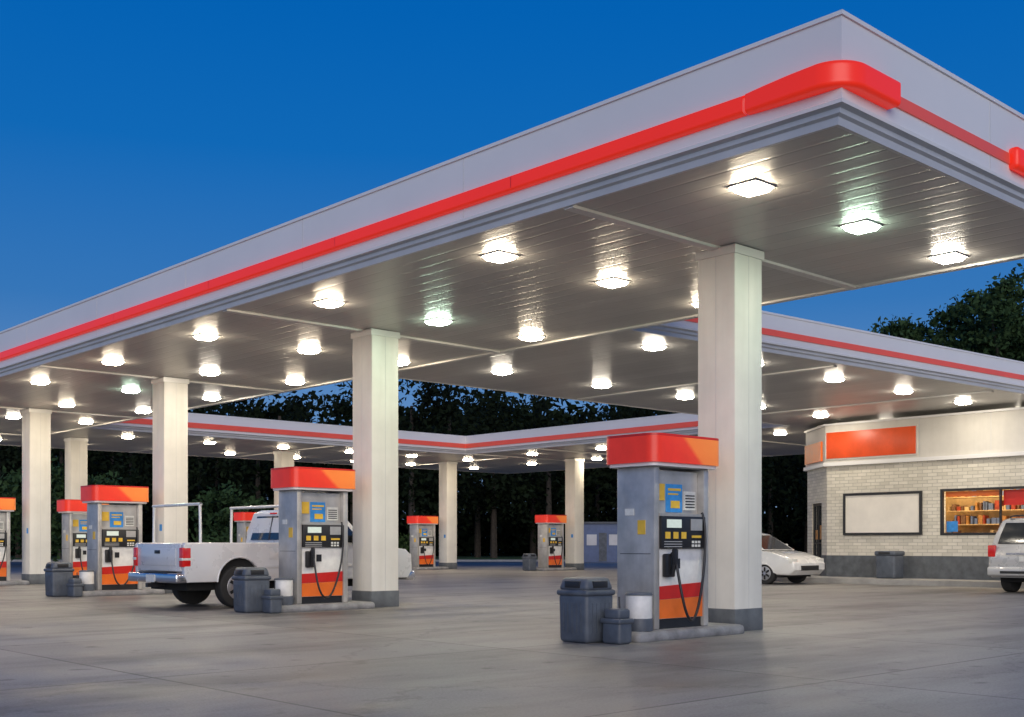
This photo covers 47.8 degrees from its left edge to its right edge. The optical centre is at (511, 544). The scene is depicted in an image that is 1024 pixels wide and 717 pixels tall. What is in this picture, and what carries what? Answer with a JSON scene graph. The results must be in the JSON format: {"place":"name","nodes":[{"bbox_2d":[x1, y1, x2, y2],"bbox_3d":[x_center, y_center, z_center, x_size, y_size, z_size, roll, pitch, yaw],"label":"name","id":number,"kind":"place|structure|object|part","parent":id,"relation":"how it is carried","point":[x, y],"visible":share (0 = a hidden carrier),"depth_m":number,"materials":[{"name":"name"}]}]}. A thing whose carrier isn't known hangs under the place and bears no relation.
{"place":"outdoors","nodes":[
{"label":"outdoors","id":0,"kind":"place"},
{"bbox_2d":[0,580,29,585],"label":"pump island","id":1,"kind":"structure","parent":0,"point":[16,582],"depth_m":32.21,"materials":[{"name":"concrete"}]},
{"bbox_2d":[0,497,15,580],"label":"gas pump","id":2,"kind":"object","parent":1,"relation":"on","point":[7,506],"visible":1,"depth_m":32.18,"materials":[{"name":"grey metal"}]},
{"bbox_2d":[82,588,164,596],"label":"pump island","id":3,"kind":"structure","parent":0,"point":[146,591],"depth_m":25.70,"materials":[{"name":"concrete"}]},
{"bbox_2d":[79,570,94,590],"bbox_3d":[-9.341,0.782,25.363,0.330,0.450,0.330,0,0,-43],"label":"white bollard","id":4,"kind":"object","parent":3,"relation":"on","point":[86,577],"visible":0.81,"depth_m":25.23,"materials":[{"name":"plastic"}]},
{"bbox_2d":[81,485,148,589],"bbox_3d":[-8.954,-0.155,26.034,1.320,2.319,1.059,0,0,-43],"label":"gas pump","id":5,"kind":"object","parent":3,"relation":"on","point":[114,534],"visible":0.91,"depth_m":25.75,"materials":[{"name":"black plastic"}]},
{"bbox_2d":[10,553,564,559],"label":"lawn","id":6,"kind":"structure","parent":0,"point":[509,557],"depth_m":90.23,"materials":[{"name":"green plant"}]},
{"bbox_2d":[281,600,374,612],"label":"pump island","id":7,"kind":"structure","parent":0,"point":[350,605],"depth_m":19.79,"materials":[{"name":"concrete"}]},
{"bbox_2d":[274,578,293,604],"bbox_3d":[-3.840,0.782,19.418,0.330,0.450,0.330,0,0,-43],"label":"white bollard","id":8,"kind":"object","parent":7,"relation":"on","point":[284,586],"visible":0.7,"depth_m":19.28,"materials":[{"name":"plastic"}]},
{"bbox_2d":[271,467,354,603],"bbox_3d":[-3.453,-0.155,20.089,1.320,2.319,1.059,0,0,-43],"label":"gas pump","id":9,"kind":"object","parent":7,"relation":"on","point":[313,545],"visible":0.92,"depth_m":19.81,"materials":[{"name":"black plastic"}]},
{"bbox_2d":[412,566,448,569],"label":"pump island","id":10,"kind":"structure","parent":0,"point":[426,568],"depth_m":52.41,"materials":[{"name":"concrete"}]},
{"bbox_2d":[407,516,437,566],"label":"gas pump","id":11,"kind":"object","parent":10,"relation":"on","point":[422,540],"visible":1,"depth_m":52.52,"materials":[{"name":"black plastic"}]},
{"bbox_2d":[0,549,1023,716],"bbox_3d":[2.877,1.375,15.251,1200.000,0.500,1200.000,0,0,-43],"label":"ground","id":12,"kind":"structure","parent":0,"point":[473,639],"depth_m":11.54,"materials":[{"name":"concrete"}]},
{"bbox_2d":[0,463,21,560],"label":"shrub","id":13,"kind":"object","parent":12,"relation":"on","point":[15,516],"visible":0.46,"depth_m":62.39,"materials":[{"name":"green plant"}]},
{"bbox_2d":[22,412,50,584],"bbox_3d":[-13.627,-1.365,33.087,0.600,4.979,0.600,0,0,-43],"label":"canopy column","id":14,"kind":"object","parent":12,"relation":"on","point":[36,488],"visible":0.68,"depth_m":32.87,"materials":[{"name":"paint"}]},
{"bbox_2d":[21,574,44,584],"bbox_3d":[-13.627,0.975,33.087,0.624,0.300,0.624,0,0,-43],"label":"base band","id":15,"kind":"object","parent":14,"relation":"on","point":[34,579],"visible":0.54,"depth_m":32.80,"materials":[{"name":"paint"}]},
{"bbox_2d":[21,408,51,413],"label":"cap trim","id":16,"kind":"structure","parent":14,"relation":"attached to","point":[27,410],"depth_m":32.85,"materials":[{"name":"metal"}]},
{"bbox_2d":[0,454,87,561],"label":"shrub","id":17,"kind":"object","parent":12,"relation":"on","point":[58,485],"visible":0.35,"depth_m":65.20,"materials":[{"name":"green plant"}]},
{"bbox_2d":[44,562,73,596],"bbox_3d":[-9.905,0.750,25.250,0.500,0.750,0.500,0,0,-43],"label":"trash can","id":18,"kind":"object","parent":12,"relation":"on","point":[58,575],"visible":0.95,"depth_m":25.06,"materials":[{"name":"plastic"}]},
{"bbox_2d":[66,572,83,596],"bbox_3d":[-9.455,0.859,24.985,0.310,0.532,0.260,0,0,39],"label":"windshield washer bin","id":19,"kind":"object","parent":12,"relation":"on","point":[74,587],"visible":1,"depth_m":24.90,"materials":[{"name":"black plastic"}]},
{"bbox_2d":[65,440,86,513],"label":"canopy column","id":20,"kind":"object","parent":12,"relation":"on","point":[71,469],"visible":0.26,"depth_m":41.70,"materials":[{"name":"paint"}]},
{"bbox_2d":[64,437,87,441],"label":"cap trim","id":21,"kind":"structure","parent":20,"relation":"attached to","point":[75,439],"depth_m":41.71,"materials":[{"name":"metal"}]},
{"bbox_2d":[79,441,79,513],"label":"cladding seams","id":22,"kind":"object","parent":20,"relation":"attached to","point":[79,471],"visible":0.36,"depth_m":41.72,"materials":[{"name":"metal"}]},
{"bbox_2d":[57,499,108,577],"bbox_3d":[-12.629,-0.155,34.010,1.320,2.319,1.059,0,0,-43],"label":"gas pump","id":23,"kind":"object","parent":12,"relation":"on","point":[74,540],"visible":0.56,"depth_m":33.60,"materials":[{"name":"grey metal"}]},
{"bbox_2d":[52,470,126,519],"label":"shrub","id":24,"kind":"object","parent":12,"relation":"on","point":[96,481],"visible":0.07,"depth_m":69.25,"materials":[{"name":"green plant"}]},
{"bbox_2d":[153,382,187,593],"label":"support column","id":25,"kind":"structure","parent":12,"relation":"on","point":[170,442],"depth_m":26.78,"materials":[{"name":"paint"}]},
{"bbox_2d":[151,377,188,383],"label":"cap trim","id":26,"kind":"structure","parent":25,"relation":"attached to","point":[172,380],"depth_m":26.76,"materials":[{"name":"metal"}]},
{"bbox_2d":[188,480,268,542],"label":"shrub","id":27,"kind":"object","parent":12,"relation":"on","point":[227,496],"visible":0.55,"depth_m":73.32,"materials":[{"name":"green plant"}]},
{"bbox_2d":[234,512,256,542],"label":"gas pump","id":28,"kind":"object","parent":12,"relation":"on","point":[241,519],"visible":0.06,"depth_m":46.37,"materials":[{"name":"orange metal"}]},
{"bbox_2d":[231,567,270,612],"bbox_3d":[-4.360,0.750,19.318,0.500,0.750,0.500,0,0,-39],"label":"trash can","id":29,"kind":"object","parent":12,"relation":"on","point":[250,584],"visible":0.96,"depth_m":19.13,"materials":[{"name":"plastic"}]},
{"bbox_2d":[128,502,414,606],"bbox_3d":[-4.523,0.192,22.232,5.300,1.867,2.380,0,0,-43],"label":"pickup truck","id":30,"kind":"object","parent":12,"relation":"on","point":[191,573],"visible":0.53,"depth_m":20.67,"materials":[{"name":"silver metal"}]},
{"bbox_3d":[-4.355,0.195,21.064,0.160,0.140,0.004,0,0,-43],"label":"fuel door","id":31,"kind":"part","parent":30,"relation":"part of","materials":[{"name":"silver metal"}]},
{"bbox_2d":[261,581,283,613],"bbox_3d":[-3.954,0.859,19.040,0.260,0.532,0.310,0,0,-43],"label":"windshield washer bin","id":32,"kind":"object","parent":12,"relation":"on","point":[272,600],"visible":1,"depth_m":18.95,"materials":[{"name":"black plastic"}]},
{"bbox_2d":[274,453,293,509],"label":"canopy column","id":33,"kind":"object","parent":12,"relation":"on","point":[283,460],"visible":0.26,"depth_m":47.67,"materials":[{"name":"paint"}]},
{"bbox_2d":[273,451,294,453],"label":"cap trim","id":34,"kind":"structure","parent":33,"relation":"attached to","point":[283,452],"depth_m":47.63,"materials":[{"name":"metal"}]},
{"bbox_2d":[10,560,564,561],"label":"kerb","id":35,"kind":"structure","parent":12,"relation":"on","point":[435,561],"depth_m":77.70,"materials":[{"name":"concrete"}]},
{"bbox_2d":[353,335,397,607],"bbox_3d":[-2.489,-1.365,21.050,0.600,4.979,0.600,0,0,-43],"label":"canopy column","id":36,"kind":"object","parent":12,"relation":"on","point":[369,461],"visible":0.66,"depth_m":20.82,"materials":[{"name":"metal"}]},
{"bbox_2d":[352,590,398,607],"bbox_3d":[-2.489,0.975,21.050,0.624,0.300,0.624,0,0,-43],"label":"base band","id":37,"kind":"object","parent":36,"relation":"on","point":[384,598],"visible":0.65,"depth_m":20.83,"materials":[{"name":"paint"}]},
{"bbox_2d":[351,328,399,338],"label":"cap trim","id":38,"kind":"structure","parent":36,"relation":"attached to","point":[378,332],"depth_m":20.82,"materials":[{"name":"metal"}]},
{"bbox_2d":[385,337,385,590],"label":"cladding seams","id":39,"kind":"object","parent":36,"relation":"attached to","point":[385,463],"visible":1,"depth_m":20.83,"materials":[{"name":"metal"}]},
{"bbox_2d":[0,378,806,558],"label":"tree line","id":40,"kind":"object","parent":12,"relation":"on","point":[496,512],"visible":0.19,"depth_m":92.88,"materials":[{"name":"green plant"}]},
{"bbox_2d":[398,533,409,552],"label":"garden bush","id":41,"kind":"object","parent":12,"relation":"on","point":[402,539],"visible":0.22,"depth_m":59.71,"materials":[{"name":"green plant"}]},
{"bbox_2d":[439,464,456,562],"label":"canopy column","id":42,"kind":"object","parent":12,"relation":"on","point":[448,508],"visible":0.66,"depth_m":53.63,"materials":[{"name":"metal"}]},
{"bbox_2d":[439,563,456,568],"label":"base band","id":43,"kind":"object","parent":42,"relation":"on","point":[451,565],"visible":0.63,"depth_m":53.62,"materials":[{"name":"paint"}]},
{"bbox_2d":[438,461,457,463],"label":"cap trim","id":44,"kind":"structure","parent":42,"relation":"attached to","point":[447,462],"depth_m":53.57,"materials":[{"name":"metal"}]},
{"bbox_2d":[522,553,536,570],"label":"trash can","id":45,"kind":"object","parent":12,"relation":"on","point":[529,561],"visible":1,"depth_m":49.91,"materials":[{"name":"plastic"}]},
{"bbox_2d":[565,461,583,562],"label":"canopy column","id":46,"kind":"object","parent":12,"relation":"on","point":[574,503],"visible":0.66,"depth_m":51.77,"materials":[{"name":"paint"}]},
{"bbox_2d":[565,563,583,569],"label":"base band","id":47,"kind":"object","parent":46,"relation":"on","point":[579,566],"visible":0.76,"depth_m":51.75,"materials":[{"name":"paint"}]},
{"bbox_2d":[564,458,584,460],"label":"cap trim","id":48,"kind":"structure","parent":46,"relation":"attached to","point":[574,459],"depth_m":51.72,"materials":[{"name":"metal"}]},
{"bbox_2d":[557,577,614,642],"bbox_3d":[0.860,0.750,13.426,0.500,0.750,0.500,0,0,-43],"label":"trash can","id":49,"kind":"object","parent":12,"relation":"on","point":[585,602],"visible":0.95,"depth_m":13.24,"materials":[{"name":"plastic"}]},
{"bbox_2d":[584,522,616,561],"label":"storage shed","id":50,"kind":"structure","parent":12,"relation":"on","point":[600,541],"depth_m":75.00,"materials":[{"name":"blue metal"}]},
{"bbox_2d":[587,534,616,544],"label":"windows","id":51,"kind":"structure","parent":50,"relation":"in","point":[591,538],"depth_m":74.99,"materials":[{"name":"glass"}]},
{"bbox_2d":[599,533,606,560],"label":"door","id":52,"kind":"structure","parent":50,"relation":"in","point":[602,536],"depth_m":74.99,"materials":[{"name":"paint"}]},
{"bbox_2d":[600,597,633,644],"bbox_3d":[1.196,0.859,13.151,0.260,0.532,0.310,0,0,-43],"label":"windshield washer bin","id":53,"kind":"object","parent":12,"relation":"on","point":[617,622],"visible":1,"depth_m":13.06,"materials":[{"name":"plastic"}]},
{"bbox_2d":[698,253,761,631],"bbox_3d":[2.877,-1.365,15.251,0.600,4.979,0.600,0,0,-43],"label":"canopy column","id":54,"kind":"object","parent":12,"relation":"on","point":[730,351],"visible":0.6,"depth_m":15.01,"materials":[{"name":"metal"}]},
{"bbox_2d":[0,9,1023,473],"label":"gas station canopy","id":55,"kind":"object","parent":54,"relation":"on","point":[826,125],"visible":0.88,"depth_m":16.90,"materials":[{"name":"metal"}]},
{"bbox_2d":[5,415,21,418],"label":"canopy light","id":56,"kind":"object","parent":55,"relation":"attached to","point":[12,417],"visible":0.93,"depth_m":34.71,"materials":[{"name":"metal"}]},
{"bbox_2d":[29,380,50,384],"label":"canopy light","id":57,"kind":"object","parent":55,"relation":"attached to","point":[41,382],"visible":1,"depth_m":27.26,"materials":[{"name":"glass"}]},
{"bbox_2d":[57,403,75,406],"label":"canopy light","id":58,"kind":"object","parent":55,"relation":"attached to","point":[65,405],"visible":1,"depth_m":31.73,"materials":[{"name":"glass"}]},
{"bbox_2d":[78,421,92,423],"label":"canopy light","id":59,"kind":"object","parent":55,"relation":"attached to","point":[85,422],"visible":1,"depth_m":36.23,"materials":[{"name":"metal"}]},
{"bbox_2d":[100,359,125,365],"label":"canopy light","id":60,"kind":"object","parent":55,"relation":"attached to","point":[112,362],"visible":1,"depth_m":24.26,"materials":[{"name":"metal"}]},
{"bbox_2d":[121,436,134,438],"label":"canopy light","id":61,"kind":"object","parent":55,"relation":"attached to","point":[128,437],"visible":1,"depth_m":41.21,"materials":[{"name":"glass"}]},
{"bbox_2d":[120,388,140,392],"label":"canopy light","id":62,"kind":"object","parent":55,"relation":"attached to","point":[126,390],"visible":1,"depth_m":28.77,"materials":[{"name":"metal"}]},
{"bbox_2d":[135,410,150,413],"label":"canopy light","id":63,"kind":"object","parent":55,"relation":"attached to","point":[143,411],"visible":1,"depth_m":33.24,"materials":[{"name":"metal"}]},
{"bbox_2d":[192,333,219,340],"bbox_3d":[-5.667,-3.848,21.392,0.380,0.075,0.380,0,0,-43],"label":"canopy light","id":64,"kind":"object","parent":55,"relation":"attached to","point":[204,336],"visible":1,"depth_m":21.31,"materials":[{"name":"metal"}]},
{"bbox_2d":[198,370,221,375],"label":"canopy light","id":65,"kind":"object","parent":55,"relation":"attached to","point":[209,373],"visible":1,"depth_m":25.80,"materials":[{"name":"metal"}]},
{"bbox_2d":[202,396,221,400],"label":"canopy light","id":66,"kind":"object","parent":55,"relation":"attached to","point":[210,398],"visible":1,"depth_m":30.27,"materials":[{"name":"metal"}]},
{"bbox_2d":[284,380,305,384],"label":"canopy light","id":67,"kind":"object","parent":55,"relation":"attached to","point":[293,382],"visible":1,"depth_m":27.29,"materials":[{"name":"metal"}]},
{"bbox_2d":[296,347,322,353],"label":"canopy light","id":68,"kind":"object","parent":55,"relation":"attached to","point":[306,350],"visible":1,"depth_m":22.82,"materials":[{"name":"metal"}]},
{"bbox_2d":[312,298,345,307],"bbox_3d":[-2.916,-3.848,18.420,0.380,0.075,0.380,0,0,-43],"label":"canopy light","id":69,"kind":"object","parent":55,"relation":"attached to","point":[328,303],"visible":1,"depth_m":18.34,"materials":[{"name":"metal"}]},
{"bbox_2d":[398,360,410,365],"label":"canopy light","id":70,"kind":"object","parent":55,"relation":"attached to","point":[401,362],"visible":0.56,"depth_m":24.34,"materials":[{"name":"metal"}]},
{"bbox_2d":[423,317,453,325],"bbox_3d":[-1.272,-3.848,19.941,0.380,0.075,0.380,0,0,-43],"label":"canopy light","id":71,"kind":"object","parent":55,"relation":"attached to","point":[436,321],"visible":1,"depth_m":19.86,"materials":[{"name":"metal"}]},
{"bbox_2d":[480,250,519,262],"bbox_3d":[-0.165,-3.848,15.447,0.380,0.075,0.380,0,0,-43],"label":"canopy light","id":72,"kind":"object","parent":55,"relation":"attached to","point":[498,256],"visible":1,"depth_m":15.37,"materials":[{"name":"glass"}]},
{"bbox_2d":[490,369,513,374],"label":"canopy light","id":73,"kind":"object","parent":55,"relation":"attached to","point":[501,372],"visible":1,"depth_m":25.66,"materials":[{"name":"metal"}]},
{"bbox_2d":[517,334,545,340],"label":"canopy light","id":74,"kind":"object","parent":55,"relation":"attached to","point":[530,337],"visible":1,"depth_m":21.36,"materials":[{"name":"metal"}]},
{"bbox_2d":[590,383,611,387],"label":"canopy light","id":75,"kind":"object","parent":55,"relation":"attached to","point":[601,385],"visible":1,"depth_m":27.86,"materials":[{"name":"glass"}]},
{"bbox_2d":[594,277,630,287],"bbox_3d":[1.479,-3.848,16.968,0.380,0.075,0.380,0,0,-43],"label":"canopy light","id":76,"kind":"object","parent":55,"relation":"attached to","point":[613,282],"visible":1,"depth_m":16.89,"materials":[{"name":"metal"}]},
{"bbox_2d":[640,344,667,350],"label":"canopy light","id":77,"kind":"object","parent":55,"relation":"attached to","point":[653,347],"visible":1,"depth_m":22.41,"materials":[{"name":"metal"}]},
{"bbox_2d":[675,395,694,399],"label":"canopy light","id":78,"kind":"object","parent":55,"relation":"attached to","point":[684,397],"visible":1,"depth_m":30.03,"materials":[{"name":"metal"}]},
{"bbox_2d":[689,301,697,306],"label":"canopy light","id":79,"kind":"object","parent":55,"relation":"attached to","point":[694,304],"visible":0.18,"depth_m":18.45,"materials":[{"name":"metal"}]},
{"bbox_2d":[726,178,775,196],"bbox_3d":[2.585,-3.848,12.475,0.380,0.075,0.380,0,0,-43],"label":"canopy light","id":80,"kind":"object","parent":55,"relation":"attached to","point":[751,187],"visible":1,"depth_m":12.40,"materials":[{"name":"metal"}]},
{"bbox_2d":[772,432,786,434],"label":"canopy light","id":81,"kind":"object","parent":55,"relation":"attached to","point":[780,433],"visible":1,"depth_m":39.88,"materials":[{"name":"metal"}]},
{"bbox_2d":[812,414,829,417],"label":"canopy light","id":82,"kind":"object","parent":55,"relation":"attached to","point":[820,415],"visible":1,"depth_m":34.36,"materials":[{"name":"metal"}]},
{"bbox_2d":[823,377,845,381],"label":"canopy light","id":83,"kind":"object","parent":55,"relation":"attached to","point":[835,379],"visible":1,"depth_m":26.79,"materials":[{"name":"metal"}]},
{"bbox_2d":[839,219,882,233],"bbox_3d":[4.229,-3.848,13.996,0.380,0.075,0.380,0,0,-43],"label":"canopy light","id":84,"kind":"object","parent":55,"relation":"attached to","point":[862,226],"visible":1,"depth_m":13.91,"materials":[{"name":"metal"}]},
{"bbox_2d":[893,389,913,393],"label":"canopy light","id":85,"kind":"object","parent":55,"relation":"attached to","point":[906,391],"visible":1,"depth_m":28.97,"materials":[{"name":"metal"}]},
{"bbox_2d":[928,251,968,263],"bbox_3d":[5.859,-3.848,15.504,0.380,0.075,0.380,0,0,-43],"label":"canopy light","id":86,"kind":"object","parent":55,"relation":"attached to","point":[949,257],"visible":1,"depth_m":15.42,"materials":[{"name":"glass"}]},
{"bbox_2d":[954,400,972,404],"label":"canopy light","id":87,"kind":"object","parent":55,"relation":"attached to","point":[962,402],"visible":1,"depth_m":31.13,"materials":[{"name":"glass"}]},
{"bbox_2d":[695,243,763,260],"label":"cap trim","id":88,"kind":"structure","parent":54,"relation":"attached to","point":[735,248],"depth_m":15.02,"materials":[{"name":"metal"}]},
{"bbox_2d":[708,608,762,630],"bbox_3d":[2.877,0.975,15.251,0.624,0.300,0.624,0,0,-43],"label":"base band","id":89,"kind":"object","parent":54,"relation":"on","point":[750,619],"visible":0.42,"depth_m":15.01,"materials":[{"name":"paint"}]},
{"bbox_2d":[762,533,824,583],"bbox_3d":[6.912,0.365,34.449,2.040,1.520,4.570,0,0,-43],"label":"parked sedan","id":90,"kind":"object","parent":12,"relation":"on","point":[780,559],"visible":0.41,"depth_m":32.87,"materials":[{"name":"white paint"}]},
{"bbox_2d":[868,313,935,342],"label":"leafy tree","id":91,"kind":"object","parent":12,"relation":"on","point":[899,329],"visible":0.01,"depth_m":59.34,"materials":[{"name":"green plant"}]},
{"bbox_2d":[903,290,1023,360],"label":"leafy tree","id":92,"kind":"object","parent":12,"relation":"on","point":[941,316],"visible":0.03,"depth_m":58.82,"materials":[{"name":"green plant"}]},
{"bbox_2d":[913,263,1023,361],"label":"leafy tree","id":93,"kind":"object","parent":12,"relation":"on","point":[1001,307],"visible":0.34,"depth_m":56.20,"materials":[{"name":"green plant"}]},
{"bbox_2d":[987,515,1023,591],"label":"parked suv","id":94,"kind":"object","parent":12,"relation":"on","point":[1006,555],"visible":1,"depth_m":26.90,"materials":[{"name":"paint"}]},
{"bbox_2d":[0,0,1023,519],"label":"sky","id":95,"kind":"structure","parent":0,"point":[139,138],"materials":[{"name":"blue"}]},
{"bbox_2d":[536,567,576,570],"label":"pump island","id":96,"kind":"structure","parent":0,"point":[555,569],"depth_m":50.44,"materials":[{"name":"concrete"}]},
{"bbox_2d":[535,515,566,567],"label":"gas pump","id":97,"kind":"object","parent":96,"relation":"on","point":[550,545],"visible":1,"depth_m":50.65,"materials":[{"name":"black plastic"}]},
{"bbox_2d":[631,622,743,642],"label":"pump island","id":98,"kind":"structure","parent":0,"point":[710,629],"depth_m":13.88,"materials":[{"name":"concrete"}]},
{"bbox_2d":[625,592,652,631],"bbox_3d":[1.487,0.782,13.529,0.330,0.450,0.330,0,0,-43],"label":"bollard","id":99,"kind":"object","parent":98,"relation":"on","point":[639,605],"visible":0.88,"depth_m":13.39,"materials":[{"name":"plastic"}]},
{"bbox_2d":[607,432,718,629],"bbox_3d":[1.860,-0.155,14.201,1.320,2.319,1.059,0,0,-43],"label":"gas pump","id":100,"kind":"object","parent":98,"relation":"on","point":[662,518],"visible":0.91,"depth_m":13.90,"materials":[{"name":"black plastic"}]},
{"bbox_2d":[775,575,1023,587],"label":"sidewalk","id":101,"kind":"structure","parent":0,"point":[914,581],"depth_m":32.51,"materials":[{"name":"concrete"}]},
{"bbox_2d":[874,551,904,578],"bbox_3d":[10.979,0.575,33.581,0.628,0.800,0.660,0,0,-43],"label":"outdoor bin","id":102,"kind":"object","parent":101,"relation":"on","point":[889,564],"visible":1,"depth_m":33.38,"materials":[{"name":"plastic"}]},
{"bbox_2d":[803,407,1023,579],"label":"convenience store","id":103,"kind":"structure","parent":101,"relation":"on","point":[938,496],"depth_m":33.74,"materials":[{"name":"brick"}]},
{"bbox_2d":[940,486,1023,534],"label":"window frame","id":104,"kind":"structure","parent":103,"relation":"in","point":[1000,489],"depth_m":32.39,"materials":[{"name":"metal"}]}
]}

